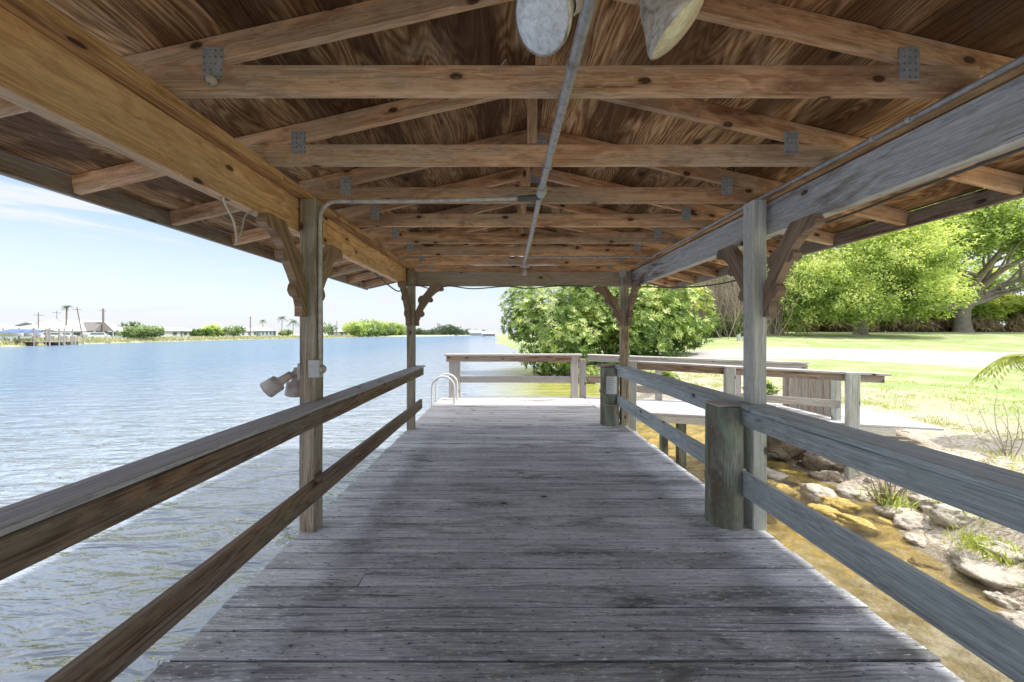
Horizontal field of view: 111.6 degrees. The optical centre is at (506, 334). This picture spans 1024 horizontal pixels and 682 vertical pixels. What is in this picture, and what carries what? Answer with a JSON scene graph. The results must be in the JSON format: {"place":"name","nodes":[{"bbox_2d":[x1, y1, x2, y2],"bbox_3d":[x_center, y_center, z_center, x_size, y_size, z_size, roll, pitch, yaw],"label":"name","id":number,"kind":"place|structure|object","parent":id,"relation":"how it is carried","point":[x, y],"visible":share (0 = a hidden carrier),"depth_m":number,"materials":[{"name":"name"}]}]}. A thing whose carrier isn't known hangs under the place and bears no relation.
{"place":"outdoors","nodes":[
{"label":"outdoors","id":0,"kind":"place"},
{"bbox_2d":[0,335,1016,681],"bbox_3d":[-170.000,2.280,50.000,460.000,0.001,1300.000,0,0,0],"label":"river","id":1,"kind":"structure","parent":0,"point":[72,413],"depth_m":7.19,"materials":[{"name":"liquid"}]},
{"bbox_2d":[2,328,64,345],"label":"dock","id":2,"kind":"object","parent":1,"relation":"in","point":[49,341],"visible":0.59,"depth_m":67.07,"materials":[{"name":"grey wood"}]},
{"bbox_2d":[0,329,23,335],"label":"covered boat","id":3,"kind":"object","parent":2,"relation":"on","point":[13,332],"visible":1,"depth_m":65.98,"materials":[{"name":"blue fabric"}]},
{"bbox_2d":[20,328,72,344],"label":"dock","id":4,"kind":"object","parent":1,"relation":"in","point":[59,334],"visible":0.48,"depth_m":70.79,"materials":[{"name":"grey wood"}]},
{"bbox_2d":[37,336,75,344],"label":"dock","id":5,"kind":"object","parent":1,"relation":"in","point":[61,340],"visible":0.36,"depth_m":72.84,"materials":[{"name":"grey wood"}]},
{"bbox_2d":[143,396,964,681],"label":"wooden pier","id":6,"kind":"structure","parent":1,"relation":"in","point":[516,539],"depth_m":1.94,"materials":[{"name":"grey wood"}]},
{"bbox_2d":[431,373,457,405],"bbox_3d":[-1.270,1.862,7.165,0.502,2.076,0.472,0,0,0],"label":"swim ladder","id":7,"kind":"object","parent":6,"relation":"attached to","point":[436,379],"visible":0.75,"depth_m":6.94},
{"bbox_2d":[0,0,1023,532],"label":"pavilion","id":8,"kind":"structure","parent":6,"relation":"on","point":[294,120],"depth_m":2.02,"materials":[{"name":"brown wood"}]},
{"bbox_2d":[205,74,217,86],"bbox_3d":[-1.230,-1.058,1.453,0.045,0.046,0.044,0,0,0],"label":"wasp nest","id":9,"kind":"object","parent":8,"relation":"attached to","point":[211,80],"visible":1,"depth_m":1.44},
{"bbox_2d":[0,365,424,681],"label":"railing","id":10,"kind":"object","parent":8,"relation":"attached to","point":[37,528],"visible":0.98,"depth_m":1.30,"materials":[{"name":"brown wood"}]},
{"bbox_2d":[222,196,237,243],"bbox_3d":[-1.495,-0.614,1.881,0.023,0.229,0.110,0,0,0],"label":"hanging cord","id":11,"kind":"object","parent":8,"relation":"hanging from","point":[233,220],"visible":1,"depth_m":1.90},
{"bbox_2d":[260,363,299,396],"bbox_3d":[-1.599,0.336,2.497,0.194,0.251,0.285,0,0,41],"label":"twin floodlight","id":12,"kind":"object","parent":8,"relation":"attached to","point":[272,386],"visible":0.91,"depth_m":2.46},
{"bbox_2d":[308,360,326,377],"bbox_3d":[-1.323,0.240,2.436,0.104,0.120,0.060,0,0,0],"label":"outlet box","id":13,"kind":"object","parent":8,"relation":"attached to","point":[317,368],"visible":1,"depth_m":2.41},
{"bbox_2d":[317,194,539,358],"bbox_3d":[-0.557,-0.412,2.507,1.597,1.185,0.054,0,0,0],"label":"conduit pipe","id":14,"kind":"object","parent":8,"relation":"attached to","point":[447,200],"visible":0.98,"depth_m":2.49,"materials":[{"name":"grey plastic"}]},
{"bbox_2d":[374,273,592,291],"bbox_3d":[-0.302,-0.654,5.109,3.080,0.170,0.960,0,0,-22],"label":"slack cable","id":15,"kind":"object","parent":8,"relation":"hanging from","point":[485,287],"visible":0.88,"depth_m":5.23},
{"bbox_2d":[522,0,596,265],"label":"conduit pipe","id":16,"kind":"object","parent":8,"relation":"attached to","point":[573,63],"visible":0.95,"depth_m":1.42,"materials":[{"name":"metal"}]},
{"bbox_2d":[520,263,529,275],"bbox_3d":[0.265,-0.931,4.978,0.130,0.178,0.163,0,0,0],"label":"socket fixture","id":17,"kind":"object","parent":16,"relation":"attached to","point":[525,267],"visible":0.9,"depth_m":4.99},
{"bbox_2d":[515,0,583,56],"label":"floodlight","id":18,"kind":"object","parent":16,"relation":"attached to","point":[543,28],"visible":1,"depth_m":0.89,"materials":[{"name":"metal"}]},
{"bbox_2d":[638,0,704,59],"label":"floodlight","id":19,"kind":"object","parent":16,"relation":"attached to","point":[666,24],"visible":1,"depth_m":0.90,"materials":[{"name":"metal"}]},
{"bbox_2d":[527,256,651,257],"bbox_3d":[1.067,-1.000,4.514,1.615,0.025,0.030,0,0,1],"label":"conduit pipe","id":20,"kind":"object","parent":8,"relation":"attached to","point":[589,257],"visible":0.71,"depth_m":4.51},
{"bbox_2d":[619,269,626,290],"bbox_3d":[1.745,-0.810,5.225,0.090,0.320,0.090,0,0,0],"label":"junction box","id":21,"kind":"object","parent":8,"relation":"attached to","point":[622,273],"visible":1,"depth_m":5.18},
{"bbox_2d":[641,237,781,287],"bbox_3d":[2.241,-0.649,3.908,0.499,0.186,2.612,0,0,-2],"label":"slack cable","id":22,"kind":"object","parent":8,"relation":"hanging from","point":[780,238],"visible":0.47,"depth_m":4.28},
{"bbox_2d":[614,364,1023,681],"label":"railing","id":23,"kind":"object","parent":8,"relation":"attached to","point":[992,493],"visible":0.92,"depth_m":1.55,"materials":[{"name":"grey wood"}]},
{"bbox_2d":[636,55,1023,264],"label":"conduit pipe","id":24,"kind":"object","parent":8,"relation":"attached to","point":[1001,70],"visible":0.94,"depth_m":1.70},
{"bbox_2d":[825,147,1023,223],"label":"slack cable","id":25,"kind":"object","parent":8,"relation":"attached to","point":[1007,154],"visible":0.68,"depth_m":1.64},
{"bbox_2d":[444,354,585,398],"bbox_3d":[0.203,1.067,7.705,3.125,1.267,0.211,0,0,0],"label":"railing","id":26,"kind":"object","parent":6,"relation":"on","point":[454,360],"visible":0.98,"depth_m":7.65,"materials":[{"name":"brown wood"}]},
{"bbox_2d":[595,364,618,425],"bbox_3d":[1.575,1.775,5.430,0.369,2.611,0.301,0,0,0],"label":"piling","id":27,"kind":"object","parent":1,"relation":"in","point":[609,415],"visible":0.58,"depth_m":5.32,"materials":[{"name":"grey wood"}]},
{"bbox_2d":[606,376,616,393],"bbox_3d":[1.602,0.775,5.293,0.157,0.270,0.024,0,0,3],"label":"notice sheet","id":28,"kind":"object","parent":27,"relation":"attached to","point":[611,384],"visible":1,"depth_m":5.29,"materials":[{"name":"paper"}]},
{"bbox_2d":[703,400,743,529],"bbox_3d":[1.632,1.795,2.610,0.256,2.570,0.255,0,0,0],"label":"piling","id":29,"kind":"object","parent":1,"relation":"in","point":[724,467],"visible":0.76,"depth_m":2.51,"materials":[{"name":"grey wood"}]},
{"bbox_2d":[585,397,943,469],"bbox_3d":[4.170,2.092,6.529,5.309,1.375,1.593,0,0,12],"label":"side dock","id":30,"kind":"object","parent":1,"relation":"in","point":[680,414],"visible":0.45,"depth_m":6.15,"materials":[{"name":"grey wood"}]},
{"bbox_2d":[587,354,808,399],"bbox_3d":[3.829,1.071,7.269,4.164,1.257,0.212,0,0,13],"label":"railing","id":31,"kind":"object","parent":30,"relation":"on","point":[735,362],"visible":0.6,"depth_m":7.20,"materials":[{"name":"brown wood"}]},
{"bbox_2d":[629,360,891,479],"bbox_3d":[3.993,1.627,5.798,3.830,2.307,0.272,0,0,14],"label":"railing","id":32,"kind":"object","parent":30,"relation":"on","point":[852,380],"visible":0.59,"depth_m":5.64,"materials":[{"name":"grey wood"}]},
{"bbox_2d":[782,378,840,420],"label":"gate","id":33,"kind":"structure","parent":30,"relation":"on","point":[813,388],"depth_m":6.08,"materials":[{"name":"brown wood"}]},
{"bbox_2d":[807,503,840,520],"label":"rock","id":34,"kind":"object","parent":1,"relation":"in","point":[826,511],"visible":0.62,"depth_m":4.44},
{"bbox_2d":[903,532,926,547],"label":"rock","id":35,"kind":"object","parent":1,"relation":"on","point":[915,539],"visible":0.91,"depth_m":3.79,"materials":[{"name":"stone"}]},
{"bbox_2d":[0,332,1023,681],"bbox_3d":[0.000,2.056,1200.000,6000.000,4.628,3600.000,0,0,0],"label":"ground","id":36,"kind":"structure","parent":0,"point":[928,378],"depth_m":6.33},
{"bbox_2d":[0,323,31,339],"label":"house","id":37,"kind":"structure","parent":36,"relation":"on","point":[5,326],"depth_m":76.65,"materials":[{"name":"white metal"}]},
{"bbox_2d":[14,322,57,338],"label":"house","id":38,"kind":"structure","parent":36,"relation":"on","point":[29,325],"depth_m":84.05,"materials":[{"name":"grey"}]},
{"bbox_2d":[39,319,123,338],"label":"house","id":39,"kind":"structure","parent":36,"relation":"on","point":[92,326],"depth_m":96.11,"materials":[{"name":"white metal"}]},
{"bbox_2d":[81,332,110,337],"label":"parked van","id":40,"kind":"object","parent":36,"relation":"on","point":[94,334],"visible":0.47,"depth_m":91.43,"materials":[{"name":"white metal"}]},
{"bbox_2d":[119,321,140,337],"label":"tree","id":41,"kind":"object","parent":36,"relation":"on","point":[130,323],"visible":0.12,"depth_m":111.92,"materials":[{"name":"green plant"}]},
{"bbox_2d":[114,324,164,338],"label":"tree","id":42,"kind":"object","parent":36,"relation":"on","point":[132,331],"visible":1,"depth_m":100.98,"materials":[{"name":"green plant"}]},
{"bbox_2d":[139,325,165,336],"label":"tree","id":43,"kind":"object","parent":36,"relation":"on","point":[160,333],"visible":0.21,"depth_m":110.07,"materials":[{"name":"green plant"}]},
{"bbox_2d":[158,327,181,336],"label":"house","id":44,"kind":"structure","parent":36,"relation":"on","point":[169,332],"depth_m":129.26,"materials":[{"name":"white metal"}]},
{"bbox_2d":[172,327,191,336],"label":"house","id":45,"kind":"structure","parent":36,"relation":"on","point":[186,332],"depth_m":134.89,"materials":[{"name":"grey"}]},
{"bbox_2d":[0,335,374,345],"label":"shore reeds","id":46,"kind":"object","parent":36,"relation":"on","point":[7,341],"visible":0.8,"depth_m":103.49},
{"bbox_2d":[190,327,215,336],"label":"tree","id":47,"kind":"object","parent":36,"relation":"on","point":[201,332],"visible":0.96,"depth_m":133.67,"materials":[{"name":"green plant"}]},
{"bbox_2d":[199,322,222,336],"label":"tree","id":48,"kind":"object","parent":36,"relation":"on","point":[212,326],"visible":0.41,"depth_m":141.51,"materials":[{"name":"green plant"}]},
{"bbox_2d":[224,325,247,335],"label":"tree","id":49,"kind":"object","parent":36,"relation":"on","point":[237,331],"visible":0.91,"depth_m":155.53,"materials":[{"name":"green plant"}]},
{"bbox_2d":[225,326,256,336],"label":"house","id":50,"kind":"structure","parent":36,"relation":"on","point":[254,332],"depth_m":173.34,"materials":[{"name":"white metal"}]},
{"bbox_2d":[251,327,276,335],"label":"house","id":51,"kind":"structure","parent":36,"relation":"on","point":[262,331],"depth_m":182.66,"materials":[{"name":"white metal"}]},
{"bbox_2d":[278,329,292,335],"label":"tree","id":52,"kind":"object","parent":36,"relation":"on","point":[286,332],"visible":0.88,"depth_m":194.20,"materials":[{"name":"green plant"}]},
{"bbox_2d":[342,320,375,335],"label":"grove tree","id":53,"kind":"object","parent":36,"relation":"on","point":[359,328],"visible":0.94,"depth_m":270.39,"materials":[{"name":"green plant"}]},
{"bbox_2d":[351,319,383,335],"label":"grove tree","id":54,"kind":"object","parent":36,"relation":"on","point":[373,324],"visible":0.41,"depth_m":292.66,"materials":[{"name":"green plant"}]},
{"bbox_2d":[370,318,389,336],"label":"grove tree","id":55,"kind":"object","parent":36,"relation":"on","point":[381,329],"visible":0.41,"depth_m":312.65,"materials":[{"name":"green plant"}]},
{"bbox_2d":[379,322,396,335],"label":"grove tree","id":56,"kind":"object","parent":36,"relation":"on","point":[392,328],"visible":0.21,"depth_m":334.75,"materials":[{"name":"green plant"}]},
{"bbox_2d":[386,321,403,334],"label":"grove tree","id":57,"kind":"object","parent":36,"relation":"on","point":[397,324],"visible":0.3,"depth_m":367.95,"materials":[{"name":"green plant"}]},
{"bbox_2d":[393,325,406,334],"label":"grove tree","id":58,"kind":"object","parent":36,"relation":"on","point":[401,332],"visible":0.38,"depth_m":373.22,"materials":[{"name":"green plant"}]},
{"bbox_2d":[468,330,482,335],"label":"house","id":59,"kind":"structure","parent":36,"relation":"on","point":[475,332],"depth_m":520.00,"materials":[{"name":"white metal"}]},
{"bbox_2d":[482,331,495,336],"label":"boathouse","id":60,"kind":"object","parent":36,"relation":"on","point":[488,333],"visible":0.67,"depth_m":298.00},
{"bbox_2d":[578,365,599,383],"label":"shrub","id":61,"kind":"object","parent":36,"relation":"on","point":[591,371],"visible":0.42,"depth_m":16.21,"materials":[{"name":"green plant"}]},
{"bbox_2d":[498,283,721,375],"bbox_3d":[5.824,-1.745,20.356,12.747,8.794,7.921,0,0,0],"label":"broadleaf tree","id":62,"kind":"object","parent":36,"relation":"on","point":[578,326],"visible":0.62,"depth_m":18.35,"materials":[{"name":"green plant"}]},
{"bbox_2d":[647,370,680,379],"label":"shrub","id":63,"kind":"object","parent":36,"relation":"on","point":[668,374],"visible":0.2,"depth_m":12.40,"materials":[{"name":"green plant"}]},
{"bbox_2d":[684,311,742,337],"bbox_3d":[16.787,-0.309,27.602,7.861,3.070,2.667,0,0,-6],"label":"understory shrub","id":64,"kind":"object","parent":36,"relation":"on","point":[714,333],"visible":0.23,"depth_m":27.25,"materials":[{"name":"green plant"}]},
{"bbox_2d":[662,265,816,338],"bbox_3d":[17.231,-2.714,28.914,18.236,7.494,9.287,0,0,20],"label":"bare shrub","id":65,"kind":"object","parent":36,"relation":"on","point":[734,304],"visible":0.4,"depth_m":27.92,"materials":[{"name":"brown plant"}]},
{"bbox_2d":[741,378,779,394],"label":"shrub","id":66,"kind":"object","parent":36,"relation":"on","point":[769,387],"visible":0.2,"depth_m":9.27,"materials":[{"name":"green plant"}]},
{"bbox_2d":[706,251,822,333],"bbox_3d":[22.884,-4.659,31.711,10.420,10.179,6.520,0,0,0],"label":"leaning tree","id":67,"kind":"object","parent":36,"relation":"on","point":[772,330],"visible":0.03,"depth_m":30.17,"materials":[{"name":"green plant"}]},
{"bbox_2d":[767,467,787,481],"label":"rock","id":68,"kind":"object","parent":36,"relation":"on","point":[780,476],"visible":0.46,"depth_m":5.60,"materials":[{"name":"stone"}]},
{"bbox_2d":[767,460,791,468],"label":"rock","id":69,"kind":"object","parent":36,"relation":"on","point":[771,463],"visible":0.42,"depth_m":6.10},
{"bbox_2d":[770,483,800,498],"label":"rock","id":70,"kind":"object","parent":36,"relation":"on","point":[788,489],"visible":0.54,"depth_m":5.12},
{"bbox_2d":[767,435,805,460],"bbox_3d":[4.940,2.000,6.291,0.633,0.460,0.746,0,0,0],"label":"rock","id":71,"kind":"object","parent":36,"relation":"on","point":[782,450],"visible":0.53,"depth_m":6.04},
{"bbox_2d":[772,467,800,476],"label":"rock","id":72,"kind":"object","parent":36,"relation":"on","point":[785,471],"visible":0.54,"depth_m":5.76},
{"bbox_2d":[784,474,801,484],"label":"rock","id":73,"kind":"object","parent":36,"relation":"on","point":[793,481],"visible":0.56,"depth_m":5.53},
{"bbox_2d":[785,301,830,331],"bbox_3d":[30.926,-1.819,36.776,5.122,5.120,4.646,0,0,-30],"label":"understory plant","id":74,"kind":"object","parent":36,"relation":"on","point":[813,328],"visible":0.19,"depth_m":35.77,"materials":[{"name":"green plant"}]},
{"bbox_2d":[808,470,827,480],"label":"rock","id":75,"kind":"object","parent":36,"relation":"on","point":[817,475],"visible":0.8,"depth_m":5.47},
{"bbox_2d":[798,483,838,502],"bbox_3d":[4.541,2.312,5.054,0.424,0.197,0.682,0,0,0],"label":"rock","id":76,"kind":"object","parent":36,"relation":"on","point":[814,489],"visible":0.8,"depth_m":5.00,"materials":[{"name":"stone"}]},
{"bbox_2d":[801,450,837,470],"bbox_3d":[5.269,2.123,5.867,0.466,0.420,0.497,0,0,44],"label":"rock","id":77,"kind":"object","parent":36,"relation":"on","point":[812,461],"visible":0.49,"depth_m":5.74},
{"bbox_2d":[819,470,843,482],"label":"rock","id":78,"kind":"object","parent":36,"relation":"on","point":[834,476],"visible":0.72,"depth_m":5.41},
{"bbox_2d":[643,358,1023,530],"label":"grass cover","id":79,"kind":"object","parent":36,"relation":"on","point":[956,399],"depth_m":7.48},
{"bbox_2d":[817,310,853,331],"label":"understory plant","id":80,"kind":"object","parent":36,"relation":"on","point":[839,327],"visible":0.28,"depth_m":35.63,"materials":[{"name":"green plant"}]},
{"bbox_2d":[832,463,843,471],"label":"rock","id":81,"kind":"object","parent":36,"relation":"on","point":[838,467],"visible":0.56,"depth_m":5.55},
{"bbox_2d":[820,496,861,514],"bbox_3d":[4.488,2.306,4.675,0.422,0.196,0.332,0,0,38],"label":"rock","id":82,"kind":"object","parent":36,"relation":"on","point":[842,505],"visible":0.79,"depth_m":4.61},
{"bbox_2d":[835,484,870,501],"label":"rock","id":83,"kind":"object","parent":36,"relation":"on","point":[853,493],"visible":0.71,"depth_m":4.92,"materials":[{"name":"stone"}]},
{"bbox_2d":[834,512,880,533],"bbox_3d":[4.284,2.294,4.260,0.254,0.129,0.439,0,0,-34],"label":"rock","id":84,"kind":"object","parent":36,"relation":"on","point":[859,523],"visible":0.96,"depth_m":4.20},
{"bbox_2d":[849,486,874,499],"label":"rock","id":85,"kind":"object","parent":36,"relation":"on","point":[863,491],"visible":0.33,"depth_m":4.90,"materials":[{"name":"stone"}]},
{"bbox_2d":[773,198,985,335],"bbox_3d":[29.169,-5.675,28.901,15.750,12.243,9.311,0,0,0],"label":"lime green tree","id":86,"kind":"object","parent":36,"relation":"on","point":[917,283],"visible":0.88,"depth_m":26.54,"materials":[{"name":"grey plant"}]},
{"bbox_2d":[867,516,902,528],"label":"rock","id":87,"kind":"object","parent":36,"relation":"on","point":[885,521],"visible":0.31,"depth_m":4.26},
{"bbox_2d":[868,298,903,331],"bbox_3d":[38.226,-1.870,36.784,5.639,5.019,4.237,0,0,0],"label":"understory plant","id":88,"kind":"object","parent":36,"relation":"on","point":[876,327],"visible":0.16,"depth_m":35.59,"materials":[{"name":"green plant"}]},
{"bbox_2d":[856,474,921,512],"bbox_3d":[4.872,2.048,4.460,0.582,0.515,0.500,0,0,39],"label":"twiggy clump","id":89,"kind":"object","parent":36,"relation":"on","point":[886,498],"visible":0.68,"depth_m":4.47,"materials":[{"name":"green plant"}]},
{"bbox_2d":[871,505,925,519],"bbox_3d":[4.922,2.268,4.393,0.446,0.222,0.298,0,0,27],"label":"rock","id":90,"kind":"object","parent":36,"relation":"on","point":[889,512],"visible":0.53,"depth_m":4.34,"materials":[{"name":"stone"}]},
{"bbox_2d":[780,394,1023,602],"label":"twig litter","id":91,"kind":"object","parent":36,"relation":"on","point":[978,460],"visible":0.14,"depth_m":4.90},
{"bbox_2d":[879,295,936,331],"bbox_3d":[41.632,-1.960,36.719,5.911,5.054,4.352,0,0,0],"label":"understory plant","id":92,"kind":"object","parent":36,"relation":"on","point":[901,326],"visible":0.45,"depth_m":35.55,"materials":[{"name":"green plant"}]},
{"bbox_2d":[893,511,931,533],"bbox_3d":[4.825,2.255,4.140,0.412,0.228,0.308,0,0,-35],"label":"rock","id":93,"kind":"object","parent":36,"relation":"on","point":[905,520],"visible":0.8,"depth_m":4.08,"materials":[{"name":"stone"}]},
{"bbox_2d":[907,492,940,507],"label":"rock","id":94,"kind":"object","parent":36,"relation":"on","point":[915,497],"visible":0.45,"depth_m":4.32,"materials":[{"name":"stone"}]},
{"bbox_2d":[908,556,941,570],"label":"rock","id":95,"kind":"object","parent":36,"relation":"on","point":[921,560],"visible":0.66,"depth_m":3.50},
{"bbox_2d":[831,188,1023,332],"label":"oak tree","id":96,"kind":"object","parent":36,"relation":"on","point":[1001,227],"visible":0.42,"depth_m":31.54,"materials":[{"name":"green plant"}]},
{"bbox_2d":[855,467,1023,585],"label":"bank weeds","id":97,"kind":"object","parent":36,"relation":"on","point":[1016,548],"visible":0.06,"depth_m":3.33,"materials":[{"name":"green plant"}]},
{"bbox_2d":[921,296,972,331],"bbox_3d":[45.193,-1.966,36.729,5.709,5.079,4.121,0,0,0],"label":"understory plant","id":98,"kind":"object","parent":36,"relation":"on","point":[941,325],"visible":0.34,"depth_m":35.44,"materials":[{"name":"green plant"}]},
{"bbox_2d":[921,503,979,528],"bbox_3d":[5.153,2.085,3.941,0.516,0.240,0.390,0,0,18],"label":"rock","id":99,"kind":"object","parent":36,"relation":"on","point":[944,514],"visible":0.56,"depth_m":3.92,"materials":[{"name":"stone"}]},
{"bbox_2d":[932,251,1017,294],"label":"background tree","id":100,"kind":"object","parent":36,"relation":"on","point":[977,270],"visible":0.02,"depth_m":42.72,"materials":[{"name":"green plant"}]},
{"bbox_2d":[941,522,1023,568],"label":"grass tuft","id":101,"kind":"object","parent":36,"relation":"on","point":[966,538],"visible":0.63,"depth_m":3.39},
{"bbox_2d":[947,543,1023,591],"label":"rock","id":102,"kind":"object","parent":36,"relation":"on","point":[992,574],"visible":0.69,"depth_m":3.17,"materials":[{"name":"stone"}]},
{"bbox_2d":[971,299,1008,331],"bbox_3d":[48.675,-2.030,36.498,5.767,5.314,4.035,0,0,0],"label":"understory plant","id":103,"kind":"object","parent":36,"relation":"on","point":[987,317],"visible":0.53,"depth_m":35.26,"materials":[{"name":"green plant"}]},
{"bbox_2d":[966,397,1022,455],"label":"dry sapling","id":104,"kind":"object","parent":36,"relation":"on","point":[1003,450],"visible":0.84,"depth_m":4.79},
{"bbox_2d":[968,353,1023,388],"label":"pygmy palm","id":105,"kind":"object","parent":36,"relation":"on","point":[1009,360],"visible":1,"depth_m":5.21,"materials":[{"name":"green plant"}]},
{"bbox_2d":[975,541,1023,563],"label":"rock","id":106,"kind":"object","parent":36,"relation":"on","point":[1009,552],"visible":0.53,"depth_m":3.26,"materials":[{"name":"stone"}]},
{"bbox_2d":[983,590,1022,609],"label":"rock","id":107,"kind":"object","parent":36,"relation":"on","point":[999,598],"visible":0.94,"depth_m":2.93,"materials":[{"name":"stone"}]},
{"bbox_2d":[988,251,1023,295],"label":"background tree","id":108,"kind":"object","parent":36,"relation":"on","point":[1014,269],"visible":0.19,"depth_m":43.52,"materials":[{"name":"green plant"}]},
{"bbox_2d":[991,293,1023,331],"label":"understory plant","id":109,"kind":"object","parent":36,"relation":"on","point":[1013,305],"visible":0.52,"depth_m":35.44,"materials":[{"name":"green plant"}]},
{"bbox_2d":[995,611,1023,628],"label":"rock","id":110,"kind":"object","parent":36,"relation":"on","point":[1016,618],"visible":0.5,"depth_m":2.72,"materials":[{"name":"stone"}]},
{"bbox_2d":[0,150,1023,333],"label":"sky","id":111,"kind":"structure","parent":0,"point":[57,250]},
{"bbox_2d":[653,347,1023,368],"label":"driveway","id":112,"kind":"structure","parent":0,"point":[971,358],"depth_m":17.42,"materials":[{"name":"concrete"}]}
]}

